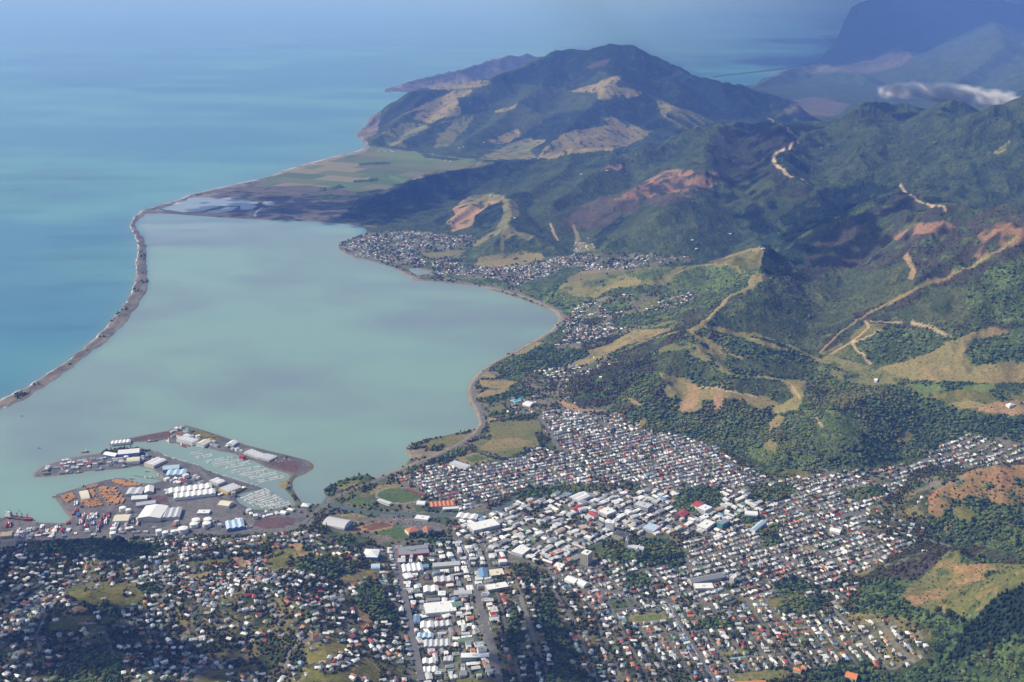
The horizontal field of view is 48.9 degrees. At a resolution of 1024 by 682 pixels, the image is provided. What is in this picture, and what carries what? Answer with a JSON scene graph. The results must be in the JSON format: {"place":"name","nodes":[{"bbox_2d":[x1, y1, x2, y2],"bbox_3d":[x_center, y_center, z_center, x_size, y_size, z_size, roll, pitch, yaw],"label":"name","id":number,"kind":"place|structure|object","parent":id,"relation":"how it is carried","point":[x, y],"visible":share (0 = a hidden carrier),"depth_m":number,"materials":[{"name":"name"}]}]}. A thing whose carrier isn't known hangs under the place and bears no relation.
{"place":"outdoors","nodes":[
{"label":"outdoors","id":0,"kind":"place"},
{"bbox_2d":[391,546,424,679],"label":"road","id":1,"kind":"structure","parent":0,"point":[413,639],"depth_m":2783.02,"materials":[{"name":"asphalt"}]},
{"bbox_2d":[457,540,501,680],"bbox_3d":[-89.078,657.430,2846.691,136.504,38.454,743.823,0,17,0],"label":"road","id":2,"kind":"structure","parent":0,"point":[490,639],"depth_m":2723.73,"materials":[{"name":"asphalt"}]},
{"bbox_2d":[0,0,1023,681],"bbox_3d":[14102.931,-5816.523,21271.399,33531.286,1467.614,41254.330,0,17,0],"label":"terrain","id":3,"kind":"structure","parent":0,"point":[914,78],"depth_m":5087.28,"materials":[{"name":"plant"}]},
{"bbox_2d":[0,531,12,538],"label":"wharf shed","id":4,"kind":"structure","parent":3,"relation":"on","point":[5,535],"depth_m":3219.74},
{"bbox_2d":[0,540,16,548],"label":"wharf shed","id":5,"kind":"structure","parent":3,"relation":"on","point":[9,543],"depth_m":3159.97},
{"bbox_2d":[5,501,138,532],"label":"stacked containers","id":6,"kind":"object","parent":3,"relation":"on","point":[8,524],"visible":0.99,"depth_m":3291.91,"materials":[{"name":"metal"}]},
{"bbox_2d":[79,490,89,499],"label":"log shed","id":7,"kind":"structure","parent":3,"relation":"on","point":[84,495],"depth_m":3467.41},
{"bbox_2d":[103,451,117,458],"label":"cold store","id":8,"kind":"structure","parent":3,"relation":"on","point":[106,454],"depth_m":3769.94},
{"bbox_2d":[111,439,130,445],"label":"slip shed","id":9,"kind":"structure","parent":3,"relation":"on","point":[120,442],"depth_m":3891.95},
{"bbox_2d":[113,514,131,523],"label":"store shed","id":10,"kind":"structure","parent":3,"relation":"on","point":[123,518],"depth_m":3307.63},
{"bbox_2d":[118,448,139,456],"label":"cold store","id":11,"kind":"structure","parent":3,"relation":"on","point":[130,452],"depth_m":3781.60,"materials":[{"name":"metal"}]},
{"bbox_2d":[126,457,140,464],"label":"domed store","id":12,"kind":"structure","parent":3,"relation":"on","point":[132,460],"depth_m":3723.63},
{"bbox_2d":[125,487,144,495],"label":"transit shed","id":13,"kind":"structure","parent":3,"relation":"on","point":[133,491],"depth_m":3496.01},
{"bbox_2d":[131,495,147,501],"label":"transit shed","id":14,"kind":"structure","parent":3,"relation":"on","point":[136,498],"depth_m":3448.65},
{"bbox_2d":[136,500,155,507],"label":"transit shed","id":15,"kind":"structure","parent":3,"relation":"on","point":[143,503],"depth_m":3411.90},
{"bbox_2d":[144,485,153,494],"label":"transit shed","id":16,"kind":"structure","parent":3,"relation":"on","point":[148,489],"depth_m":3507.30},
{"bbox_2d":[137,504,168,521],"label":"store shed","id":17,"kind":"structure","parent":3,"relation":"on","point":[152,513],"depth_m":3332.80,"materials":[{"name":"metal"}]},
{"bbox_2d":[144,457,165,468],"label":"processing plant","id":18,"kind":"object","parent":3,"relation":"on","point":[155,462],"visible":1,"depth_m":3711.58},
{"bbox_2d":[163,464,179,472],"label":"fish factory","id":19,"kind":"structure","parent":3,"relation":"on","point":[167,468],"depth_m":3664.95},
{"bbox_2d":[161,506,182,520],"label":"store shed","id":20,"kind":"structure","parent":3,"relation":"on","point":[173,513],"depth_m":3340.77,"materials":[{"name":"metal"}]},
{"bbox_2d":[166,468,186,477],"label":"fish factory","id":21,"kind":"structure","parent":3,"relation":"on","point":[172,473],"depth_m":3623.02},
{"bbox_2d":[178,526,187,533],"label":"storage tank","id":22,"kind":"object","parent":3,"relation":"on","point":[182,529],"visible":1,"depth_m":3244.73,"materials":[{"name":"metal"}]},
{"bbox_2d":[176,435,198,445],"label":"net store","id":23,"kind":"structure","parent":3,"relation":"on","point":[191,441],"depth_m":3898.74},
{"bbox_2d":[168,483,211,495],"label":"scalloped warehouse","id":24,"kind":"structure","parent":3,"relation":"on","point":[172,490],"depth_m":3513.62,"materials":[{"name":"metal"}]},
{"bbox_2d":[189,521,197,528],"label":"storage tank","id":25,"kind":"object","parent":3,"relation":"on","point":[193,524],"visible":1,"depth_m":3277.50,"materials":[{"name":"metal"}]},
{"bbox_2d":[174,488,215,500],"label":"scalloped warehouse","id":26,"kind":"structure","parent":3,"relation":"on","point":[194,494],"depth_m":3473.80,"materials":[{"name":"metal"}]},
{"bbox_2d":[196,439,210,447],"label":"net store","id":27,"kind":"structure","parent":3,"relation":"on","point":[203,443],"depth_m":3872.91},
{"bbox_2d":[197,510,210,514],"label":"yard shed","id":28,"kind":"structure","parent":3,"relation":"on","point":[203,512],"depth_m":3359.30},
{"bbox_2d":[202,521,210,527],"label":"storage tank","id":29,"kind":"object","parent":3,"relation":"on","point":[206,523],"visible":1,"depth_m":3281.39,"materials":[{"name":"metal"}]},
{"bbox_2d":[209,477,224,485],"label":"shed","id":30,"kind":"object","parent":3,"relation":"on","point":[217,481],"visible":1,"depth_m":3569.89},
{"bbox_2d":[217,500,233,507],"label":"shed","id":31,"kind":"structure","parent":3,"relation":"on","point":[225,504],"depth_m":3411.95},
{"bbox_2d":[219,483,240,494],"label":"shed","id":32,"kind":"object","parent":3,"relation":"on","point":[228,489],"visible":1,"depth_m":3517.72,"materials":[{"name":"metal"}]},
{"bbox_2d":[226,440,238,446],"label":"shed","id":33,"kind":"structure","parent":3,"relation":"on","point":[232,443],"depth_m":3872.37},
{"bbox_2d":[225,518,244,531],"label":"engineering works","id":34,"kind":"structure","parent":3,"relation":"on","point":[234,525],"depth_m":3269.76,"materials":[{"name":"metal"}]},
{"bbox_2d":[243,449,264,458],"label":"shed","id":35,"kind":"object","parent":3,"relation":"on","point":[255,454],"visible":1,"depth_m":3792.89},
{"bbox_2d":[258,453,276,461],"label":"shed","id":36,"kind":"object","parent":3,"relation":"on","point":[267,457],"visible":1,"depth_m":3760.05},
{"bbox_2d":[322,516,352,529],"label":"event hall","id":37,"kind":"object","parent":3,"relation":"on","point":[340,523],"visible":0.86,"depth_m":3249.82,"materials":[{"name":"metal"}]},
{"bbox_2d":[363,549,380,560],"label":"sports hall","id":38,"kind":"structure","parent":3,"relation":"on","point":[373,554],"depth_m":3066.37,"materials":[{"name":"metal"}]},
{"bbox_2d":[371,563,379,570],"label":"arched shed","id":39,"kind":"structure","parent":3,"relation":"on","point":[373,566],"depth_m":3001.68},
{"bbox_2d":[377,498,391,505],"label":"grandstand","id":40,"kind":"object","parent":3,"relation":"on","point":[384,502],"visible":1,"depth_m":3434.25},
{"bbox_2d":[402,572,413,580],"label":"shop","id":41,"kind":"structure","parent":3,"relation":"on","point":[408,576],"depth_m":2985.60,"materials":[{"name":"white metal"}]},
{"bbox_2d":[401,562,422,573],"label":"hall","id":42,"kind":"structure","parent":3,"relation":"on","point":[414,567],"depth_m":3029.71,"materials":[{"name":"metal"}]},
{"bbox_2d":[405,527,418,534],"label":"tiled hall","id":43,"kind":"structure","parent":3,"relation":"on","point":[412,529],"depth_m":3242.82,"materials":[{"name":"tile"}]},
{"bbox_2d":[398,545,429,557],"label":"box store","id":44,"kind":"structure","parent":3,"relation":"on","point":[415,551],"depth_m":3119.60,"materials":[{"name":"metal"}]},
{"bbox_2d":[412,615,419,623],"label":"shop","id":45,"kind":"structure","parent":3,"relation":"on","point":[416,618],"depth_m":2787.64,"materials":[{"name":"blue metal"}]},
{"bbox_2d":[406,487,426,495],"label":"grandstand","id":46,"kind":"object","parent":3,"relation":"on","point":[415,491],"visible":1,"depth_m":3503.96},
{"bbox_2d":[416,501,425,506],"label":"arched shed","id":47,"kind":"structure","parent":3,"relation":"on","point":[420,503],"depth_m":3418.40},
{"bbox_2d":[414,515,429,521],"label":"shop","id":48,"kind":"structure","parent":3,"relation":"on","point":[423,518],"depth_m":3325.94},
{"bbox_2d":[417,632,433,639],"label":"workshop","id":49,"kind":"structure","parent":3,"relation":"on","point":[425,635],"depth_m":2716.26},
{"bbox_2d":[421,526,431,532],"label":"tiled house","id":50,"kind":"structure","parent":3,"relation":"on","point":[427,529],"depth_m":3253.93,"materials":[{"name":"tile"}]},
{"bbox_2d":[420,620,433,629],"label":"workshop","id":51,"kind":"structure","parent":3,"relation":"on","point":[429,624],"depth_m":2761.74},
{"bbox_2d":[422,657,435,665],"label":"workshop","id":52,"kind":"structure","parent":3,"relation":"on","point":[431,661],"depth_m":2601.04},
{"bbox_2d":[425,673,432,679],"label":"shop","id":53,"kind":"structure","parent":3,"relation":"on","point":[428,676],"depth_m":2537.61,"materials":[{"name":"white metal"}]},
{"bbox_2d":[423,665,437,674],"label":"workshop","id":54,"kind":"structure","parent":3,"relation":"on","point":[432,669],"depth_m":2569.70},
{"bbox_2d":[423,584,438,594],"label":"workshop","id":55,"kind":"structure","parent":3,"relation":"on","point":[428,589],"depth_m":2924.36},
{"bbox_2d":[426,597,439,602],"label":"shop","id":56,"kind":"structure","parent":3,"relation":"on","point":[437,599],"depth_m":2875.03,"materials":[{"name":"grey metal"}]},
{"bbox_2d":[424,638,450,650],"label":"factory","id":57,"kind":"structure","parent":3,"relation":"on","point":[437,643],"depth_m":2674.37,"materials":[{"name":"metal"}]},
{"bbox_2d":[424,600,456,616],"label":"supermarket","id":58,"kind":"structure","parent":3,"relation":"on","point":[441,608],"depth_m":2828.21,"materials":[{"name":"metal"}]},
{"bbox_2d":[438,591,445,597],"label":"shop","id":59,"kind":"structure","parent":3,"relation":"on","point":[441,594],"depth_m":2899.58,"materials":[{"name":"white metal"}]},
{"bbox_2d":[430,500,455,508],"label":"terrace block","id":60,"kind":"structure","parent":3,"relation":"on","point":[441,504],"depth_m":3413.34,"materials":[{"name":"ceramic"}]},
{"bbox_2d":[434,619,451,629],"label":"workshop","id":61,"kind":"structure","parent":3,"relation":"on","point":[441,624],"depth_m":2762.59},
{"bbox_2d":[433,575,453,584],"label":"workshop","id":62,"kind":"structure","parent":3,"relation":"on","point":[440,580],"depth_m":2968.88,"materials":[{"name":"metal"}]},
{"bbox_2d":[432,561,459,568],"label":"showroom","id":63,"kind":"structure","parent":3,"relation":"on","point":[437,565],"depth_m":3051.86,"materials":[{"name":"metal"}]},
{"bbox_2d":[443,656,452,663],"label":"shop","id":64,"kind":"structure","parent":3,"relation":"on","point":[447,659],"depth_m":2599.72,"materials":[{"name":"white metal"}]},
{"bbox_2d":[442,506,458,510],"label":"long shed","id":65,"kind":"structure","parent":3,"relation":"on","point":[451,508],"depth_m":3395.72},
{"bbox_2d":[449,674,458,680],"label":"shop","id":66,"kind":"structure","parent":3,"relation":"on","point":[453,677],"depth_m":2528.02,"materials":[{"name":"white metal"}]},
{"bbox_2d":[450,601,462,608],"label":"shop","id":67,"kind":"structure","parent":3,"relation":"on","point":[456,604],"depth_m":2843.16,"materials":[{"name":"green metal"}]},
{"bbox_2d":[449,460,470,469],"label":"apartment row","id":68,"kind":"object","parent":3,"relation":"on","point":[461,465],"visible":1,"depth_m":3689.72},
{"bbox_2d":[454,590,471,596],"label":"workshop","id":69,"kind":"structure","parent":3,"relation":"on","point":[458,592],"depth_m":2904.89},
{"bbox_2d":[459,670,466,678],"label":"shop","id":70,"kind":"structure","parent":3,"relation":"on","point":[463,674],"depth_m":2526.43,"materials":[{"name":"grey metal"}]},
{"bbox_2d":[458,638,473,644],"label":"workshop","id":71,"kind":"structure","parent":3,"relation":"on","point":[461,641],"depth_m":2663.71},
{"bbox_2d":[456,512,478,521],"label":"market hall","id":72,"kind":"structure","parent":3,"relation":"on","point":[468,516],"depth_m":3331.99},
{"bbox_2d":[466,661,479,666],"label":"shop","id":73,"kind":"structure","parent":3,"relation":"on","point":[472,663],"depth_m":2563.31,"materials":[{"name":"white metal"}]},
{"bbox_2d":[461,652,488,662],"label":"long office","id":74,"kind":"structure","parent":3,"relation":"on","point":[467,657],"depth_m":2584.91,"materials":[{"name":"white concrete"}]},
{"bbox_2d":[477,646,486,652],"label":"shop","id":75,"kind":"structure","parent":3,"relation":"on","point":[481,649],"depth_m":2601.46,"materials":[{"name":"grey metal"}]},
{"bbox_2d":[478,567,487,578],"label":"blue warehouse","id":76,"kind":"structure","parent":3,"relation":"on","point":[483,572],"depth_m":3006.70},
{"bbox_2d":[467,518,499,533],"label":"department store","id":77,"kind":"structure","parent":3,"relation":"on","point":[483,525],"depth_m":3268.63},
{"bbox_2d":[478,583,490,589],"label":"shop","id":78,"kind":"structure","parent":3,"relation":"on","point":[481,586],"depth_m":2914.81,"materials":[{"name":"grey metal"}]},
{"bbox_2d":[490,606,498,614],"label":"shop","id":79,"kind":"structure","parent":3,"relation":"on","point":[494,609],"depth_m":2762.79,"materials":[{"name":"white metal"}]},
{"bbox_2d":[485,581,508,592],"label":"retail hall","id":80,"kind":"structure","parent":3,"relation":"on","point":[490,588],"depth_m":2898.92,"materials":[{"name":"white metal"}]},
{"bbox_2d":[489,568,504,577],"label":"office block","id":81,"kind":"structure","parent":3,"relation":"on","point":[493,573],"depth_m":2991.07,"materials":[{"name":"beige concrete"}]},
{"bbox_2d":[498,559,506,565],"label":"shop","id":82,"kind":"structure","parent":3,"relation":"on","point":[501,562],"depth_m":3062.43,"materials":[{"name":"white metal"}]},
{"bbox_2d":[0,139,1023,681],"bbox_3d":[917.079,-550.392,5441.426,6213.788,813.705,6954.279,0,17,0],"label":"town trees","id":83,"kind":"object","parent":3,"relation":"on","point":[682,537],"visible":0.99,"depth_m":2971.05,"materials":[{"name":"green plant"}]},
{"bbox_2d":[0,142,1023,681],"bbox_3d":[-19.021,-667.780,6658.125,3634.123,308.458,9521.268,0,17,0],"label":"distant houses","id":84,"kind":"structure","parent":3,"relation":"on","point":[474,490],"depth_m":3050.20,"materials":[{"name":"white"}]},
{"bbox_2d":[511,545,530,556],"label":"mall","id":85,"kind":"structure","parent":3,"relation":"on","point":[520,551],"depth_m":3124.25},
{"bbox_2d":[24,118,1023,681],"bbox_3d":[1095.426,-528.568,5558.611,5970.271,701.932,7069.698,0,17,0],"label":"hill forest","id":86,"kind":"object","parent":3,"relation":"on","point":[834,400],"visible":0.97,"depth_m":3770.25,"materials":[{"name":"green plant"}]},
{"bbox_2d":[522,401,534,406],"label":"pool hall","id":87,"kind":"structure","parent":3,"relation":"on","point":[527,404],"depth_m":4224.78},
{"bbox_2d":[553,562,564,569],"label":"showroom","id":88,"kind":"structure","parent":3,"relation":"on","point":[556,565],"depth_m":3047.79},
{"bbox_2d":[564,575,577,584],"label":"supply store","id":89,"kind":"structure","parent":3,"relation":"on","point":[568,579],"depth_m":2971.24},
{"bbox_2d":[570,504,583,513],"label":"red hall","id":90,"kind":"structure","parent":3,"relation":"on","point":[575,509],"depth_m":3373.76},
{"bbox_2d":[570,492,589,502],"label":"warehouse","id":91,"kind":"structure","parent":3,"relation":"on","point":[578,497],"depth_m":3454.16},
{"bbox_2d":[576,579,589,587],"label":"supply store","id":92,"kind":"structure","parent":3,"relation":"on","point":[582,583],"depth_m":2955.91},
{"bbox_2d":[580,549,592,565],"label":"tower block","id":93,"kind":"structure","parent":3,"relation":"on","point":[586,555],"depth_m":3061.52,"materials":[{"name":"grey concrete"}]},
{"bbox_2d":[424,488,762,681],"bbox_3d":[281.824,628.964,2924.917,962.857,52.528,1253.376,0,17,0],"label":"distant shops","id":94,"kind":"structure","parent":3,"relation":"on","point":[691,517],"depth_m":3332.39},
{"bbox_2d":[587,511,599,518],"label":"red hall","id":95,"kind":"structure","parent":3,"relation":"on","point":[593,515],"depth_m":3339.40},
{"bbox_2d":[598,507,615,517],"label":"hotel","id":96,"kind":"structure","parent":3,"relation":"on","point":[607,512],"depth_m":3352.16,"materials":[{"name":"white concrete"}]},
{"bbox_2d":[605,519,614,530],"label":"white block","id":97,"kind":"structure","parent":3,"relation":"on","point":[610,524],"depth_m":3258.14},
{"bbox_2d":[612,530,630,540],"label":"council block","id":98,"kind":"structure","parent":3,"relation":"on","point":[618,535],"depth_m":3202.28,"materials":[{"name":"grey concrete"}]},
{"bbox_2d":[625,537,644,551],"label":"church","id":99,"kind":"structure","parent":3,"relation":"on","point":[636,547],"depth_m":3101.70,"materials":[{"name":"stone"}]},
{"bbox_2d":[634,501,652,511],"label":"office slab","id":100,"kind":"structure","parent":3,"relation":"on","point":[644,506],"depth_m":3390.38,"materials":[{"name":"white concrete"}]},
{"bbox_2d":[642,523,660,533],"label":"parking building","id":101,"kind":"structure","parent":3,"relation":"on","point":[650,527],"depth_m":3258.93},
{"bbox_2d":[676,510,688,517],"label":"red hall","id":102,"kind":"structure","parent":3,"relation":"on","point":[683,513],"depth_m":3339.31,"materials":[{"name":"metal"}]},
{"bbox_2d":[691,501,704,508],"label":"red hall","id":103,"kind":"structure","parent":3,"relation":"on","point":[695,504],"depth_m":3397.44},
{"bbox_2d":[693,583,713,590],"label":"white hall","id":104,"kind":"structure","parent":3,"relation":"on","point":[703,586],"depth_m":2938.48,"materials":[{"name":"metal"}]},
{"bbox_2d":[697,504,711,514],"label":"white office","id":105,"kind":"structure","parent":3,"relation":"on","point":[703,509],"depth_m":3362.21,"materials":[{"name":"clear glass"}]},
{"bbox_2d":[687,572,724,585],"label":"school wing","id":106,"kind":"structure","parent":3,"relation":"on","point":[715,577],"depth_m":2975.01,"materials":[{"name":"metal"}]},
{"bbox_2d":[697,519,714,531],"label":"white office","id":107,"kind":"structure","parent":3,"relation":"on","point":[706,525],"depth_m":3272.34,"materials":[{"name":"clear glass"}]},
{"bbox_2d":[717,519,729,527],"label":"teal office","id":108,"kind":"structure","parent":3,"relation":"on","point":[723,523],"depth_m":3277.54,"materials":[{"name":"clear glass"}]},
{"bbox_2d":[729,575,736,583],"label":"stair tower","id":109,"kind":"structure","parent":3,"relation":"on","point":[733,579],"depth_m":2963.55,"materials":[{"name":"white concrete"}]},
{"bbox_2d":[745,510,757,516],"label":"long hall","id":110,"kind":"structure","parent":3,"relation":"on","point":[751,513],"depth_m":3335.45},
{"bbox_2d":[750,520,765,532],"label":"school hall","id":111,"kind":"structure","parent":3,"relation":"on","point":[760,524],"depth_m":3261.41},
{"bbox_2d":[793,667,801,674],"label":"house","id":112,"kind":"structure","parent":3,"relation":"on","point":[797,670],"depth_m":2578.74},
{"bbox_2d":[829,527,841,534],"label":"hall","id":113,"kind":"structure","parent":3,"relation":"on","point":[835,531],"depth_m":3228.82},
{"bbox_2d":[845,671,857,681],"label":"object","id":114,"kind":"structure","parent":3,"relation":"on","point":[851,676],"depth_m":2552.08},
{"bbox_2d":[0,0,1023,522],"bbox_3d":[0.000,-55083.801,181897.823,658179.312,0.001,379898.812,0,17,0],"label":"water","id":115,"kind":"structure","parent":0,"point":[318,350],"depth_m":7272.55,"materials":[{"name":"liquid"}]},
{"bbox_2d":[5,509,33,520],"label":"cargo ship","id":116,"kind":"object","parent":115,"relation":"on","point":[15,517],"visible":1,"depth_m":3343.84,"materials":[{"name":"red paint"}]},
{"bbox_2d":[667,604,715,680],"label":"road","id":117,"kind":"structure","parent":0,"point":[701,660],"depth_m":2680.42,"materials":[{"name":"asphalt"}]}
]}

